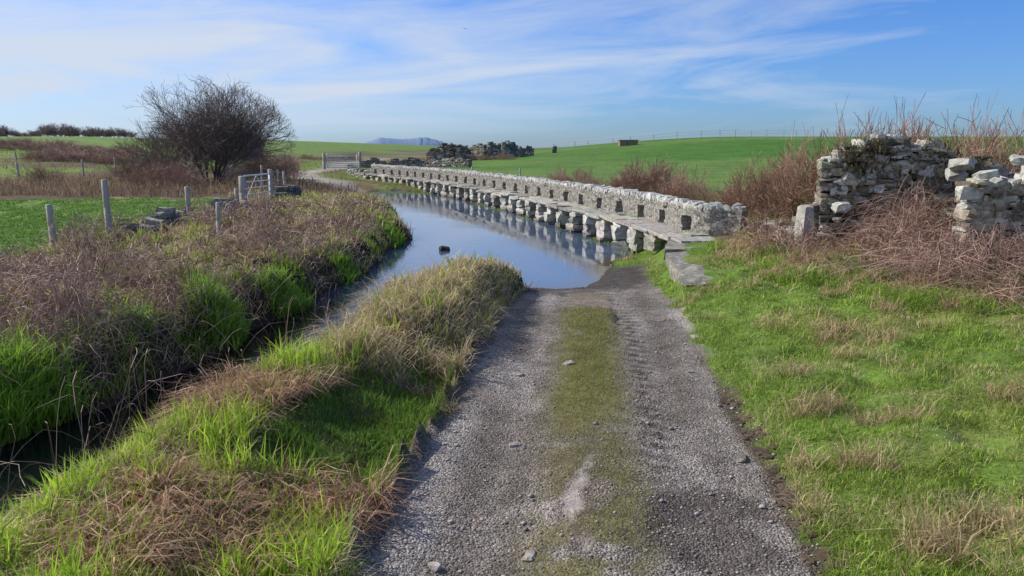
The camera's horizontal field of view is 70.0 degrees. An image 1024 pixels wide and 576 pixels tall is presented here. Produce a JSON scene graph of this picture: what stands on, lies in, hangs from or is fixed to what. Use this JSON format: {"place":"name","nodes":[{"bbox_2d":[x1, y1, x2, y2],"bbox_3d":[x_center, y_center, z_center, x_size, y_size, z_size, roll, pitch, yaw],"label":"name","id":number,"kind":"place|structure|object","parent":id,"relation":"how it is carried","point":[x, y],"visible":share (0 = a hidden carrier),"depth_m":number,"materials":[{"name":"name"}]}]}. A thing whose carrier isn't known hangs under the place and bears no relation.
{"place":"outdoors","nodes":[
{"label":"outdoors","id":0,"kind":"place"},
{"bbox_2d":[0,148,431,195],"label":"dead grass","id":1,"kind":"structure","parent":0,"point":[177,169],"depth_m":67.48,"materials":[{"name":"plant"}]},
{"bbox_2d":[0,188,536,575],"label":"dead grass","id":2,"kind":"structure","parent":0,"point":[260,252],"depth_m":16.16,"materials":[{"name":"plant"}]},
{"bbox_2d":[0,190,634,517],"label":"water","id":3,"kind":"structure","parent":0,"point":[549,256],"depth_m":19.20,"materials":[{"name":"liquid"}]},
{"bbox_2d":[393,181,637,255],"bbox_3d":[-2.359,-5.057,42.461,2.898,0.652,42.974,-4,11,-18],"label":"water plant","id":4,"kind":"object","parent":3,"relation":"in","point":[415,188],"visible":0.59,"depth_m":36.35,"materials":[{"name":"green plant"}]},
{"bbox_2d":[290,159,382,191],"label":"track","id":5,"kind":"structure","parent":0,"point":[313,173],"depth_m":66.09,"materials":[{"name":"gravel"}]},
{"bbox_2d":[366,137,443,145],"bbox_3d":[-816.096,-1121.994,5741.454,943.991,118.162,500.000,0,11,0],"label":"mountain","id":6,"kind":"structure","parent":0,"point":[424,141],"depth_m":5537.57,"materials":[{"name":"stone"}]},
{"bbox_2d":[0,137,1023,575],"bbox_3d":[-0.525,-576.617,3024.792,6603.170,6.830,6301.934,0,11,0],"label":"ground","id":7,"kind":"structure","parent":0,"point":[366,151],"depth_m":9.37,"materials":[{"name":"plant"}]},
{"bbox_2d":[3,128,20,136],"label":"bare tree","id":8,"kind":"object","parent":7,"relation":"on","point":[14,134],"visible":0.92,"depth_m":166.34,"materials":[{"name":"brown plant"}]},
{"bbox_2d":[0,137,29,148],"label":"bare shrub","id":9,"kind":"object","parent":7,"relation":"on","point":[15,142],"visible":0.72,"depth_m":109.73,"materials":[{"name":"brown plant"}]},
{"bbox_2d":[1,136,52,146],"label":"bare shrub","id":10,"kind":"object","parent":7,"relation":"on","point":[25,140],"visible":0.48,"depth_m":112.15,"materials":[{"name":"brown plant"}]},
{"bbox_2d":[17,150,55,160],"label":"bare shrub","id":11,"kind":"object","parent":7,"relation":"on","point":[46,155],"visible":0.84,"depth_m":77.95,"materials":[{"name":"brown plant"}]},
{"bbox_2d":[21,141,51,149],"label":"bare shrub","id":12,"kind":"object","parent":7,"relation":"on","point":[35,143],"visible":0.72,"depth_m":109.41,"materials":[{"name":"brown plant"}]},
{"bbox_2d":[5,163,69,185],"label":"bare shrub","id":13,"kind":"object","parent":7,"relation":"on","point":[41,172],"visible":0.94,"depth_m":49.23,"materials":[{"name":"brown plant"}]},
{"bbox_2d":[27,140,59,149],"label":"bare shrub","id":14,"kind":"object","parent":7,"relation":"on","point":[42,145],"visible":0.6,"depth_m":109.86,"materials":[{"name":"brown plant"}]},
{"bbox_2d":[33,122,61,136],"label":"bare tree","id":15,"kind":"object","parent":7,"relation":"on","point":[46,129],"visible":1,"depth_m":160.78,"materials":[{"name":"brown plant"}]},
{"bbox_2d":[22,142,74,157],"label":"bare shrub","id":16,"kind":"object","parent":7,"relation":"on","point":[44,147],"visible":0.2,"depth_m":83.58,"materials":[{"name":"brown plant"}]},
{"bbox_2d":[12,145,89,160],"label":"bare shrub","id":17,"kind":"object","parent":7,"relation":"on","point":[51,152],"visible":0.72,"depth_m":79.12,"materials":[{"name":"brown plant"}]},
{"bbox_2d":[48,148,90,161],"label":"bare shrub","id":18,"kind":"object","parent":7,"relation":"on","point":[68,155],"visible":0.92,"depth_m":78.42,"materials":[{"name":"brown plant"}]},
{"bbox_2d":[60,123,83,136],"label":"bare tree","id":19,"kind":"object","parent":7,"relation":"on","point":[69,130],"visible":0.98,"depth_m":161.69,"materials":[{"name":"brown plant"}]},
{"bbox_2d":[15,157,133,175],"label":"wire fence","id":20,"kind":"object","parent":7,"relation":"on","point":[17,169],"visible":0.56,"depth_m":59.21,"materials":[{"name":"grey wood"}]},
{"bbox_2d":[59,142,103,153],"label":"bare shrub","id":21,"kind":"object","parent":7,"relation":"on","point":[87,149],"visible":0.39,"depth_m":86.51,"materials":[{"name":"brown plant"}]},
{"bbox_2d":[73,152,103,162],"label":"bare shrub","id":22,"kind":"object","parent":7,"relation":"on","point":[84,156],"visible":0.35,"depth_m":78.03,"materials":[{"name":"brown plant"}]},
{"bbox_2d":[82,126,104,136],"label":"bare tree","id":23,"kind":"object","parent":7,"relation":"on","point":[91,132],"visible":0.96,"depth_m":163.86,"materials":[{"name":"brown plant"}]},
{"bbox_2d":[79,152,115,163],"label":"bare shrub","id":24,"kind":"object","parent":7,"relation":"on","point":[94,159],"visible":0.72,"depth_m":75.00,"materials":[{"name":"brown plant"}]},
{"bbox_2d":[92,127,117,136],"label":"bare tree","id":25,"kind":"object","parent":7,"relation":"on","point":[109,132],"visible":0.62,"depth_m":165.93,"materials":[{"name":"brown plant"}]},
{"bbox_2d":[0,196,227,259],"bbox_3d":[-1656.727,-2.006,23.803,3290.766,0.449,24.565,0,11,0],"label":"pasture","id":26,"kind":"structure","parent":7,"relation":"on","point":[28,204],"depth_m":28.52,"materials":[{"name":"plant"}]},
{"bbox_2d":[102,127,128,136],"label":"bare tree","id":27,"kind":"object","parent":7,"relation":"on","point":[120,132],"visible":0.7,"depth_m":168.33,"materials":[{"name":"brown plant"}]},
{"bbox_2d":[93,151,141,163],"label":"bare shrub","id":28,"kind":"object","parent":7,"relation":"on","point":[111,162],"visible":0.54,"depth_m":75.11,"materials":[{"name":"brown plant"}]},
{"bbox_2d":[0,180,238,243],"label":"wire fence","id":29,"kind":"object","parent":7,"relation":"on","point":[105,198],"visible":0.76,"depth_m":19.73,"materials":[{"name":"grey wood"}]},
{"bbox_2d":[91,146,151,159],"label":"bare shrub","id":30,"kind":"object","parent":7,"relation":"on","point":[120,150],"visible":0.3,"depth_m":80.24,"materials":[{"name":"brown plant"}]},
{"bbox_2d":[101,152,146,183],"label":"bare shrub","id":31,"kind":"object","parent":7,"relation":"on","point":[120,168],"visible":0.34,"depth_m":50.69,"materials":[{"name":"brown plant"}]},
{"bbox_2d":[119,158,172,187],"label":"bare shrub","id":32,"kind":"object","parent":7,"relation":"on","point":[149,176],"visible":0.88,"depth_m":46.09,"materials":[{"name":"brown plant"}]},
{"bbox_2d":[115,155,195,182],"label":"bare shrub","id":33,"kind":"object","parent":7,"relation":"on","point":[170,162],"visible":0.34,"depth_m":48.91,"materials":[{"name":"brown plant"}]},
{"bbox_2d":[141,152,202,186],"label":"bare shrub","id":34,"kind":"object","parent":7,"relation":"on","point":[166,170],"visible":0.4,"depth_m":48.26,"materials":[{"name":"brown plant"}]},
{"bbox_2d":[0,170,357,197],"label":"scrub","id":35,"kind":"object","parent":7,"relation":"on","point":[85,186],"visible":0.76,"depth_m":42.49,"materials":[{"name":"brown plant"}]},
{"bbox_2d":[119,198,248,235],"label":"stone wall","id":36,"kind":"structure","parent":7,"relation":"on","point":[170,212],"depth_m":21.89,"materials":[{"name":"stone"}]},
{"bbox_2d":[161,163,210,188],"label":"bare shrub","id":37,"kind":"object","parent":7,"relation":"on","point":[183,174],"visible":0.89,"depth_m":45.41,"materials":[{"name":"brown plant"}]},
{"bbox_2d":[0,183,402,383],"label":"brambles","id":38,"kind":"object","parent":7,"relation":"on","point":[75,282],"visible":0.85,"depth_m":12.71,"materials":[{"name":"plant"}]},
{"bbox_2d":[0,194,405,428],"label":"grass","id":39,"kind":"structure","parent":7,"relation":"on","point":[187,339],"depth_m":11.44,"materials":[{"name":"plant"}]},
{"bbox_2d":[0,211,407,446],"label":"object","id":40,"kind":"object","parent":7,"relation":"on","point":[20,405],"visible":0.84,"depth_m":9.05,"materials":[{"name":"green plant"}]},
{"bbox_2d":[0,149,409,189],"bbox_3d":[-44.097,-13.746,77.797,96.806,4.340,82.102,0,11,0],"label":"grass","id":41,"kind":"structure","parent":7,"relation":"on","point":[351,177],"depth_m":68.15,"materials":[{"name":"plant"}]},
{"bbox_2d":[0,274,410,515],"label":"dead stems","id":42,"kind":"object","parent":7,"relation":"on","point":[129,419],"visible":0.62,"depth_m":6.86,"materials":[{"name":"plant"}]},
{"bbox_2d":[112,74,299,183],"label":"bare tree","id":43,"kind":"object","parent":7,"relation":"on","point":[204,134],"visible":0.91,"depth_m":51.12,"materials":[{"name":"brown plant"}]},
{"bbox_2d":[215,202,221,234],"bbox_3d":[-7.896,-1.731,19.671,0.127,1.152,0.156,4,12,22],"label":"fence post","id":44,"kind":"object","parent":7,"relation":"on","point":[218,215],"visible":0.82,"depth_m":19.59,"materials":[{"name":"grey wood"}]},
{"bbox_2d":[181,134,263,160],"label":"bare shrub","id":45,"kind":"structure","parent":7,"relation":"on","point":[235,153],"depth_m":91.67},
{"bbox_2d":[218,160,253,184],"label":"bare shrub","id":46,"kind":"object","parent":7,"relation":"on","point":[235,173],"visible":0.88,"depth_m":49.17,"materials":[{"name":"brown plant"}]},
{"bbox_2d":[14,313,458,575],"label":"grass","id":47,"kind":"structure","parent":7,"relation":"on","point":[229,483],"depth_m":5.12,"materials":[{"name":"plant"}]},
{"bbox_2d":[0,285,472,575],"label":"dead grass","id":48,"kind":"structure","parent":7,"relation":"on","point":[164,449],"depth_m":5.17,"materials":[{"name":"plant"}]},
{"bbox_2d":[238,176,246,199],"bbox_3d":[-11.213,-3.888,30.493,0.310,1.550,0.310,4,12,22],"label":"gate post","id":49,"kind":"object","parent":7,"relation":"on","point":[242,184],"visible":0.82,"depth_m":30.32,"materials":[{"name":"grey wood"}]},
{"bbox_2d":[242,173,270,203],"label":"metal gate","id":50,"kind":"structure","parent":49,"relation":"attached to","point":[251,187],"depth_m":31.84,"materials":[{"name":"metal"}]},
{"bbox_2d":[228,155,267,180],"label":"bare shrub","id":51,"kind":"object","parent":7,"relation":"on","point":[258,168],"visible":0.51,"depth_m":54.22,"materials":[{"name":"brown plant"}]},
{"bbox_2d":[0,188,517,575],"bbox_3d":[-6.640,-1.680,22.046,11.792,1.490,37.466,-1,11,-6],"label":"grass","id":52,"kind":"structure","parent":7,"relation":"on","point":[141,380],"depth_m":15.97,"materials":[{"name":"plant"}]},
{"bbox_2d":[236,147,281,179],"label":"bare shrub","id":53,"kind":"object","parent":7,"relation":"on","point":[272,164],"visible":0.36,"depth_m":56.17,"materials":[{"name":"brown plant"}]},
{"bbox_2d":[0,251,523,575],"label":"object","id":54,"kind":"object","parent":7,"relation":"on","point":[67,569],"visible":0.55,"depth_m":5.21,"materials":[{"name":"green plant"}]},
{"bbox_2d":[268,169,273,200],"bbox_3d":[-10.927,-4.526,33.142,0.213,1.700,0.213,-4,12,-22],"label":"gate post","id":55,"kind":"object","parent":7,"relation":"on","point":[271,193],"visible":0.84,"depth_m":33.03,"materials":[{"name":"grey wood"}]},
{"bbox_2d":[260,165,285,187],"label":"wire fence","id":56,"kind":"object","parent":7,"relation":"on","point":[278,172],"visible":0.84,"depth_m":46.41,"materials":[{"name":"grey wood"}]},
{"bbox_2d":[253,154,293,179],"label":"bare shrub","id":57,"kind":"object","parent":7,"relation":"on","point":[275,166],"visible":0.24,"depth_m":59.05,"materials":[{"name":"brown plant"}]},
{"bbox_2d":[266,157,307,180],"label":"bare shrub","id":58,"kind":"object","parent":7,"relation":"on","point":[285,168],"visible":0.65,"depth_m":57.24,"materials":[{"name":"brown plant"}]},
{"bbox_2d":[267,152,307,178],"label":"bare shrub","id":59,"kind":"object","parent":7,"relation":"on","point":[294,164],"visible":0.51,"depth_m":61.01,"materials":[{"name":"brown plant"}]},
{"bbox_2d":[274,184,301,197],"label":"stone wall","id":60,"kind":"structure","parent":7,"relation":"on","point":[284,190],"depth_m":35.95,"materials":[{"name":"stone"}]},
{"bbox_2d":[326,154,356,167],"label":"metal gate","id":61,"kind":"structure","parent":7,"relation":"on","point":[340,161],"depth_m":83.59,"materials":[{"name":"metal"}]},
{"bbox_2d":[238,353,460,498],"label":"grass","id":62,"kind":"structure","parent":7,"relation":"on","point":[426,409],"depth_m":6.94,"materials":[{"name":"plant"}]},
{"bbox_2d":[347,164,370,177],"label":"stone wall","id":63,"kind":"structure","parent":7,"relation":"on","point":[352,170],"depth_m":72.19,"materials":[{"name":"stone"}]},
{"bbox_2d":[253,243,527,395],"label":"dead grass","id":64,"kind":"structure","parent":7,"relation":"on","point":[405,310],"depth_m":10.01,"materials":[{"name":"plant"}]},
{"bbox_2d":[361,157,471,167],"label":"stone wall","id":65,"kind":"structure","parent":7,"relation":"on","point":[449,162],"depth_m":83.55,"materials":[{"name":"stone"}]},
{"bbox_2d":[426,140,533,160],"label":"ruined cottage","id":66,"kind":"structure","parent":7,"relation":"on","point":[443,151],"depth_m":101.13,"materials":[{"name":"stone"}]},
{"bbox_2d":[359,163,746,253],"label":"clapper bridge","id":67,"kind":"structure","parent":7,"relation":"on","point":[674,218],"depth_m":28.59,"materials":[{"name":"stone"}]},
{"bbox_2d":[543,165,571,180],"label":"bare shrub","id":68,"kind":"object","parent":7,"relation":"on","point":[553,177],"visible":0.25,"depth_m":41.34,"materials":[{"name":"brown plant"}]},
{"bbox_2d":[554,168,589,183],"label":"bare shrub","id":69,"kind":"object","parent":7,"relation":"on","point":[565,178],"visible":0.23,"depth_m":39.61,"materials":[{"name":"brown plant"}]},
{"bbox_2d":[582,172,614,187],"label":"bare shrub","id":70,"kind":"object","parent":7,"relation":"on","point":[592,181],"visible":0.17,"depth_m":36.76,"materials":[{"name":"brown plant"}]},
{"bbox_2d":[595,162,653,191],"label":"bare shrub","id":71,"kind":"object","parent":7,"relation":"on","point":[625,178],"visible":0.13,"depth_m":34.46,"materials":[{"name":"brown plant"}]},
{"bbox_2d":[606,152,674,191],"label":"bare shrub","id":72,"kind":"object","parent":7,"relation":"on","point":[638,178],"visible":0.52,"depth_m":33.12,"materials":[{"name":"brown plant"}]},
{"bbox_2d":[615,154,672,189],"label":"bare shrub","id":73,"kind":"object","parent":7,"relation":"on","point":[649,170],"visible":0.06,"depth_m":36.03,"materials":[{"name":"brown plant"}]},
{"bbox_2d":[608,155,714,195],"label":"bare shrub","id":74,"kind":"object","parent":7,"relation":"on","point":[660,175],"visible":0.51,"depth_m":32.83,"materials":[{"name":"brown plant"}]},
{"bbox_2d":[644,163,697,198],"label":"bare shrub","id":75,"kind":"object","parent":7,"relation":"on","point":[671,186],"visible":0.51,"depth_m":30.94,"materials":[{"name":"brown plant"}]},
{"bbox_2d":[658,171,716,200],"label":"bare shrub","id":76,"kind":"object","parent":7,"relation":"on","point":[682,190],"visible":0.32,"depth_m":30.41,"materials":[{"name":"brown plant"}]},
{"bbox_2d":[664,239,713,286],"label":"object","id":77,"kind":"structure","parent":7,"relation":"on","point":[687,274],"depth_m":16.19,"materials":[{"name":"stone"}]},
{"bbox_2d":[682,179,726,201],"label":"bare shrub","id":78,"kind":"object","parent":7,"relation":"on","point":[698,195],"visible":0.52,"depth_m":29.25,"materials":[{"name":"brown plant"}]},
{"bbox_2d":[699,184,756,208],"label":"bare shrub","id":79,"kind":"object","parent":7,"relation":"on","point":[708,196],"visible":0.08,"depth_m":25.45,"materials":[{"name":"brown plant"}]},
{"bbox_2d":[442,137,1023,206],"bbox_3d":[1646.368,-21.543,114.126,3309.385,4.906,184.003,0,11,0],"label":"hill pasture","id":80,"kind":"structure","parent":7,"relation":"on","point":[721,157],"depth_m":83.46,"materials":[{"name":"plant"}]},
{"bbox_2d":[570,166,605,183],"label":"bare shrub","id":81,"kind":"object","parent":80,"relation":"on","point":[585,175],"visible":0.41,"depth_m":45.37,"materials":[{"name":"brown plant"}]},
{"bbox_2d":[617,140,638,145],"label":"water tank","id":82,"kind":"object","parent":80,"relation":"on","point":[626,142],"visible":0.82,"depth_m":114.87,"materials":[{"name":"grey concrete"}]},
{"bbox_2d":[553,129,1022,147],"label":"wire fence","id":83,"kind":"object","parent":80,"relation":"on","point":[762,133],"visible":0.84,"depth_m":132.95,"materials":[{"name":"grey metal"}]},
{"bbox_2d":[712,175,768,216],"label":"bare shrub","id":84,"kind":"object","parent":7,"relation":"on","point":[732,197],"visible":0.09,"depth_m":24.07,"materials":[{"name":"brown plant"}]},
{"bbox_2d":[694,197,797,229],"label":"dead grass","id":85,"kind":"structure","parent":7,"relation":"on","point":[772,218],"depth_m":21.61,"materials":[{"name":"plant"}]},
{"bbox_2d":[714,152,785,218],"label":"bare shrub","id":86,"kind":"object","parent":7,"relation":"on","point":[739,197],"visible":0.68,"depth_m":22.04,"materials":[{"name":"brown plant"}]},
{"bbox_2d":[716,145,809,216],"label":"bare shrub","id":87,"kind":"object","parent":7,"relation":"on","point":[758,183],"visible":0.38,"depth_m":22.39,"materials":[{"name":"brown plant"}]},
{"bbox_2d":[751,121,824,216],"bbox_3d":[8.558,-3.326,21.779,2.477,3.253,3.947,1,11,3],"label":"bare shrub","id":88,"kind":"object","parent":7,"relation":"on","point":[783,168],"visible":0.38,"depth_m":21.37,"materials":[{"name":"brown plant"}]},
{"bbox_2d":[794,205,813,246],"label":"gate pillar","id":89,"kind":"structure","parent":7,"relation":"on","point":[804,213],"depth_m":16.75,"materials":[{"name":"stone"}]},
{"bbox_2d":[759,127,850,218],"bbox_3d":[8.717,-3.049,20.562,3.324,3.129,3.373,3,11,15],"label":"bare shrub","id":90,"kind":"object","parent":7,"relation":"on","point":[796,184],"visible":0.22,"depth_m":20.57,"materials":[{"name":"brown plant"}]},
{"bbox_2d":[622,211,1023,575],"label":"dead grass","id":91,"kind":"structure","parent":7,"relation":"on","point":[892,293],"depth_m":9.91,"materials":[{"name":"plant"}]},
{"bbox_2d":[766,115,916,210],"bbox_3d":[9.246,-3.150,20.455,4.294,3.313,3.876,0,11,0],"label":"bare shrub","id":92,"kind":"object","parent":7,"relation":"on","point":[806,179],"visible":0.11,"depth_m":20.31,"materials":[{"name":"brown plant"}]},
{"bbox_2d":[710,167,1023,317],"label":"brambles","id":93,"kind":"object","parent":7,"relation":"on","point":[910,236],"visible":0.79,"depth_m":13.46,"materials":[{"name":"plant"}]},
{"bbox_2d":[813,96,932,159],"bbox_3d":[9.981,-3.409,20.360,4.652,3.833,2.919,-7,13,-34],"label":"bare shrub","id":94,"kind":"object","parent":7,"relation":"on","point":[868,132],"visible":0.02,"depth_m":19.98,"materials":[{"name":"brown plant"}]},
{"bbox_2d":[747,134,1023,258],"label":"ruined building","id":95,"kind":"structure","parent":7,"relation":"on","point":[990,195],"depth_m":16.44,"materials":[{"name":"stone"}]},
{"bbox_2d":[822,134,1008,200],"bbox_3d":[9.065,-2.452,16.607,4.013,2.116,1.068,3,11,14],"label":"ivy","id":96,"kind":"object","parent":95,"relation":"attached to","point":[875,142],"visible":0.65,"depth_m":16.48,"materials":[{"name":"green plant"}]},
{"bbox_2d":[813,92,958,184],"bbox_3d":[10.459,-3.288,19.927,4.012,3.776,4.071,-3,11,-16],"label":"bare shrub","id":97,"kind":"object","parent":7,"relation":"on","point":[914,137],"visible":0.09,"depth_m":19.00,"materials":[{"name":"brown plant"}]},
{"bbox_2d":[890,105,1004,161],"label":"bare shrub","id":98,"kind":"object","parent":7,"relation":"on","point":[956,134],"visible":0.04,"depth_m":19.48,"materials":[{"name":"brown plant"}]},
{"bbox_2d":[936,91,1020,171],"bbox_3d":[11.271,-2.949,18.192,2.831,3.717,4.511,-3,11,-16],"label":"bare shrub","id":99,"kind":"object","parent":7,"relation":"on","point":[977,138],"visible":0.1,"depth_m":17.66,"materials":[{"name":"brown plant"}]},
{"bbox_2d":[946,121,1023,171],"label":"bare shrub","id":100,"kind":"object","parent":7,"relation":"on","point":[1022,146],"visible":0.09,"depth_m":18.02,"materials":[{"name":"brown plant"}]},
{"bbox_2d":[950,106,1023,171],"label":"bare shrub","id":101,"kind":"object","parent":7,"relation":"on","point":[1018,168],"visible":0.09,"depth_m":17.70,"materials":[{"name":"brown plant"}]},
{"bbox_2d":[0,0,1023,147],"label":"sky","id":102,"kind":"structure","parent":0,"point":[534,73],"materials":[{"name":"blue"}]},
{"bbox_2d":[501,305,686,575],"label":"grass","id":103,"kind":"structure","parent":0,"point":[585,308],"depth_m":7.82,"materials":[{"name":"plant"}]},
{"bbox_2d":[343,265,850,575],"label":"gravel track","id":104,"kind":"structure","parent":0,"point":[629,277],"depth_m":6.54,"materials":[{"name":"gravel"}]},
{"bbox_2d":[427,561,441,571],"bbox_3d":[-0.531,1.903,4.992,0.114,0.051,0.072,10,15,43],"label":"stone","id":105,"kind":"object","parent":104,"relation":"on","point":[435,566],"visible":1,"depth_m":4.97,"materials":[{"name":"stone"}]},
{"bbox_2d":[522,549,536,561],"bbox_3d":[0.122,1.873,5.106,0.084,0.052,0.147,4,12,20],"label":"stone","id":106,"kind":"object","parent":104,"relation":"on","point":[529,555],"visible":1,"depth_m":5.08,"materials":[{"name":"stone"}]},
{"bbox_2d":[617,321,856,572],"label":"soil","id":107,"kind":"structure","parent":104,"relation":"on","point":[819,554],"depth_m":6.26,"materials":[{"name":"soil"}]},
{"bbox_2d":[736,454,746,462],"bbox_3d":[2.107,1.563,6.704,0.104,0.062,0.180,3,11,15],"label":"stone","id":108,"kind":"object","parent":104,"relation":"on","point":[741,458],"visible":1,"depth_m":6.66,"materials":[{"name":"stone"}]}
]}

